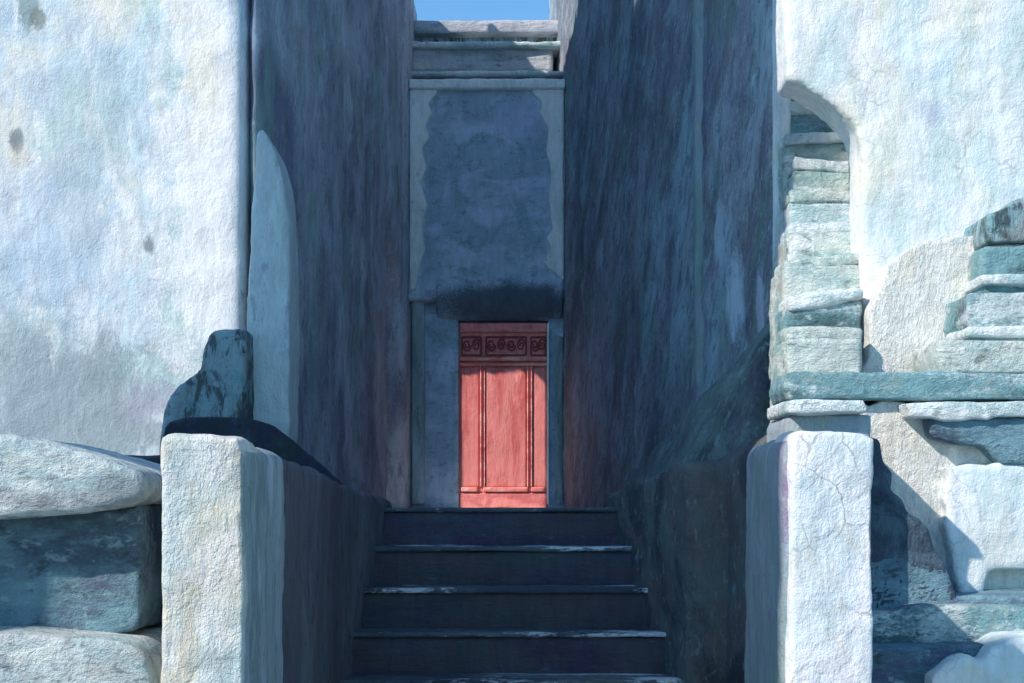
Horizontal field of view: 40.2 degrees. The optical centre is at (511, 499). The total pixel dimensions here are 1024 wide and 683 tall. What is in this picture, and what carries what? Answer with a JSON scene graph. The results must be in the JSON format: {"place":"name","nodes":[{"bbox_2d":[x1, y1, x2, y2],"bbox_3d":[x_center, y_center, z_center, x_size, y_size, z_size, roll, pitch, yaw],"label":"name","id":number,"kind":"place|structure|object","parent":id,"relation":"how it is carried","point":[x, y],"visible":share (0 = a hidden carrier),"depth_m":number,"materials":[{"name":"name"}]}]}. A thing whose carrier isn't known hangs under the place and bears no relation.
{"place":"outdoors","nodes":[
{"label":"outdoors","id":0,"kind":"place"},
{"bbox_2d":[0,434,162,682],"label":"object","id":1,"kind":"structure","parent":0,"point":[81,599],"depth_m":5.17,"materials":[{"name":"grey stone"}]},
{"bbox_2d":[414,0,549,20],"label":"sky","id":2,"kind":"structure","parent":0,"point":[426,10],"materials":[{"name":"blue"}]},
{"bbox_2d":[412,20,562,78],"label":"cornice","id":3,"kind":"structure","parent":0,"point":[498,49],"depth_m":15.18,"materials":[{"name":"stone"}]},
{"bbox_2d":[744,431,872,682],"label":"stone pillar","id":4,"kind":"structure","parent":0,"point":[808,592],"depth_m":4.60,"materials":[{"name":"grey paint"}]},
{"bbox_2d":[870,555,1023,682],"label":"steps","id":5,"kind":"structure","parent":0,"point":[914,640],"depth_m":5.75,"materials":[{"name":"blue stone"}]},
{"bbox_2d":[870,437,955,608],"bbox_3d":[1.678,0.293,6.049,0.416,1.131,0.313,0,0,0],"label":"dark wedge","id":6,"kind":"object","parent":5,"relation":"on","point":[899,530],"visible":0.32,"depth_m":5.90,"materials":[{"name":"grey stone"}]},
{"bbox_2d":[924,631,1023,682],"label":"plaster ledge","id":7,"kind":"object","parent":5,"relation":"on","point":[998,657],"visible":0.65,"depth_m":5.50,"materials":[{"name":"white paint"}]},
{"bbox_2d":[938,463,1023,591],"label":"white block","id":8,"kind":"structure","parent":5,"relation":"on","point":[981,523],"depth_m":6.16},
{"bbox_2d":[922,417,1023,464],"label":"rubble ledge","id":9,"kind":"object","parent":8,"relation":"on","point":[997,440],"visible":0.75,"depth_m":6.15,"materials":[{"name":"grey stone"}]},
{"bbox_2d":[897,401,1023,421],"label":"ledge slab","id":10,"kind":"structure","parent":9,"relation":"on","point":[947,411],"depth_m":6.12,"materials":[{"name":"white stone"}]},
{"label":"ground","id":11,"kind":"structure","parent":0,"visible":0},
{"bbox_2d":[126,455,160,463],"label":"retaining wall","id":12,"kind":"structure","parent":11,"relation":"on","point":[155,458],"depth_m":6.33,"materials":[{"name":"stone"}]},
{"bbox_2d":[0,0,387,498],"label":"white house","id":13,"kind":"structure","parent":11,"relation":"on","point":[130,130],"depth_m":9.50,"materials":[{"name":"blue paint"}]},
{"bbox_2d":[247,130,299,442],"bbox_3d":[-1.612,-1.315,9.425,0.320,2.247,0.462,0,0,0],"label":"pilaster","id":14,"kind":"object","parent":13,"relation":"attached to","point":[273,328],"visible":0.81,"depth_m":9.20,"materials":[{"name":"grey paint"}]},
{"bbox_2d":[161,433,284,682],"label":"stone pillar","id":15,"kind":"structure","parent":11,"relation":"on","point":[223,534],"depth_m":4.60,"materials":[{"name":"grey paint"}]},
{"bbox_2d":[282,459,391,682],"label":"stair wall","id":16,"kind":"structure","parent":11,"relation":"on","point":[334,533],"depth_m":6.94,"materials":[{"name":"stone"}]},
{"bbox_2d":[386,0,416,507],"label":"back house","id":17,"kind":"structure","parent":11,"relation":"on","point":[398,388],"depth_m":14.65,"materials":[{"name":"blue paint"}]},
{"bbox_2d":[385,0,402,298],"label":"pilaster","id":18,"kind":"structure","parent":17,"relation":"attached to","point":[394,199],"depth_m":14.26,"materials":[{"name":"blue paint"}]},
{"bbox_2d":[340,507,682,682],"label":"stairway","id":19,"kind":"object","parent":11,"relation":"on","point":[506,595],"visible":0.85,"depth_m":8.26,"materials":[{"name":"stone"}]},
{"bbox_2d":[603,460,729,682],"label":"stair wall","id":20,"kind":"structure","parent":11,"relation":"on","point":[673,527],"depth_m":7.70,"materials":[{"name":"stone"}]},
{"bbox_2d":[549,0,790,507],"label":"slate house","id":21,"kind":"structure","parent":11,"relation":"on","point":[677,118],"depth_m":10.88,"materials":[{"name":"blue paint"}]},
{"bbox_2d":[615,323,770,491],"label":"sloping buttress","id":22,"kind":"structure","parent":11,"relation":"on","point":[726,414],"depth_m":8.21,"materials":[{"name":"stone"}]},
{"bbox_2d":[717,435,766,682],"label":"sloping buttress","id":23,"kind":"structure","parent":11,"relation":"on","point":[736,458],"depth_m":7.55,"materials":[{"name":"stone"}]},
{"bbox_2d":[769,99,862,421],"bbox_3d":[1.702,-0.236,7.789,0.555,4.499,2.318,0,0,10],"label":"narrow stair","id":24,"kind":"object","parent":11,"relation":"on","point":[815,305],"visible":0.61,"depth_m":7.23,"materials":[{"name":"grey stone"}]},
{"bbox_2d":[767,415,870,561],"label":"pier","id":25,"kind":"structure","parent":11,"relation":"on","point":[860,424],"depth_m":5.75,"materials":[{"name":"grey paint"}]},
{"bbox_2d":[767,399,866,419],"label":"landing slab","id":26,"kind":"structure","parent":25,"relation":"on","point":[808,407],"depth_m":5.68,"materials":[{"name":"white stone"}]},
{"bbox_2d":[776,0,1023,309],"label":"limewashed house","id":27,"kind":"structure","parent":11,"relation":"on","point":[917,106],"depth_m":6.97,"materials":[{"name":"white paint"}]},
{"bbox_2d":[859,401,1023,588],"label":"cream wall","id":28,"kind":"structure","parent":11,"relation":"on","point":[915,458],"depth_m":6.25,"materials":[{"name":"paint"}]},
{"bbox_2d":[769,198,1023,404],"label":"wide stair","id":29,"kind":"object","parent":28,"relation":"on","point":[977,355],"visible":0.91,"depth_m":6.35,"materials":[{"name":"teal stone"}]},
{"bbox_2d":[860,236,974,372],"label":"cream parapet","id":30,"kind":"structure","parent":29,"relation":"on","point":[918,287],"depth_m":6.80,"materials":[{"name":"paint"}]},
{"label":"terrace","id":31,"kind":"structure","parent":11,"relation":"on","visible":0},
{"bbox_2d":[163,417,342,484],"bbox_3d":[-1.599,-0.198,8.799,1.186,0.648,0.217,0,0,0],"label":"coping stone","id":32,"kind":"object","parent":31,"relation":"on","point":[268,437],"visible":0.38,"depth_m":8.70,"materials":[{"name":"grey stone"}]},
{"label":"wall plinth","id":33,"kind":"object","parent":11,"relation":"on","visible":0},
{"bbox_2d":[159,329,253,454],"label":"stepped buttress","id":34,"kind":"structure","parent":33,"relation":"attached to","point":[219,383],"depth_m":8.95,"materials":[{"name":"stone"}]},
{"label":"path","id":35,"kind":"structure","parent":0,"visible":0},
{"bbox_2d":[411,302,562,507],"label":"end wall","id":36,"kind":"structure","parent":35,"relation":"on","point":[435,410],"depth_m":14.97,"materials":[{"name":"blue paint"}]},
{"bbox_2d":[409,78,564,321],"bbox_3d":[-0.285,-3.182,15.246,1.742,2.569,0.930,0,0,0],"label":"bay","id":37,"kind":"object","parent":36,"relation":"attached to","point":[487,200],"visible":0.88,"depth_m":14.86,"materials":[{"name":"blue paint"}]},
{"bbox_2d":[459,322,547,507],"bbox_3d":[-0.091,-0.900,15.031,0.979,2.017,0.123,0,0,0],"label":"red door","id":38,"kind":"structure","parent":36,"relation":"attached to","point":[502,414],"depth_m":15.00,"materials":[{"name":"pink paint"}]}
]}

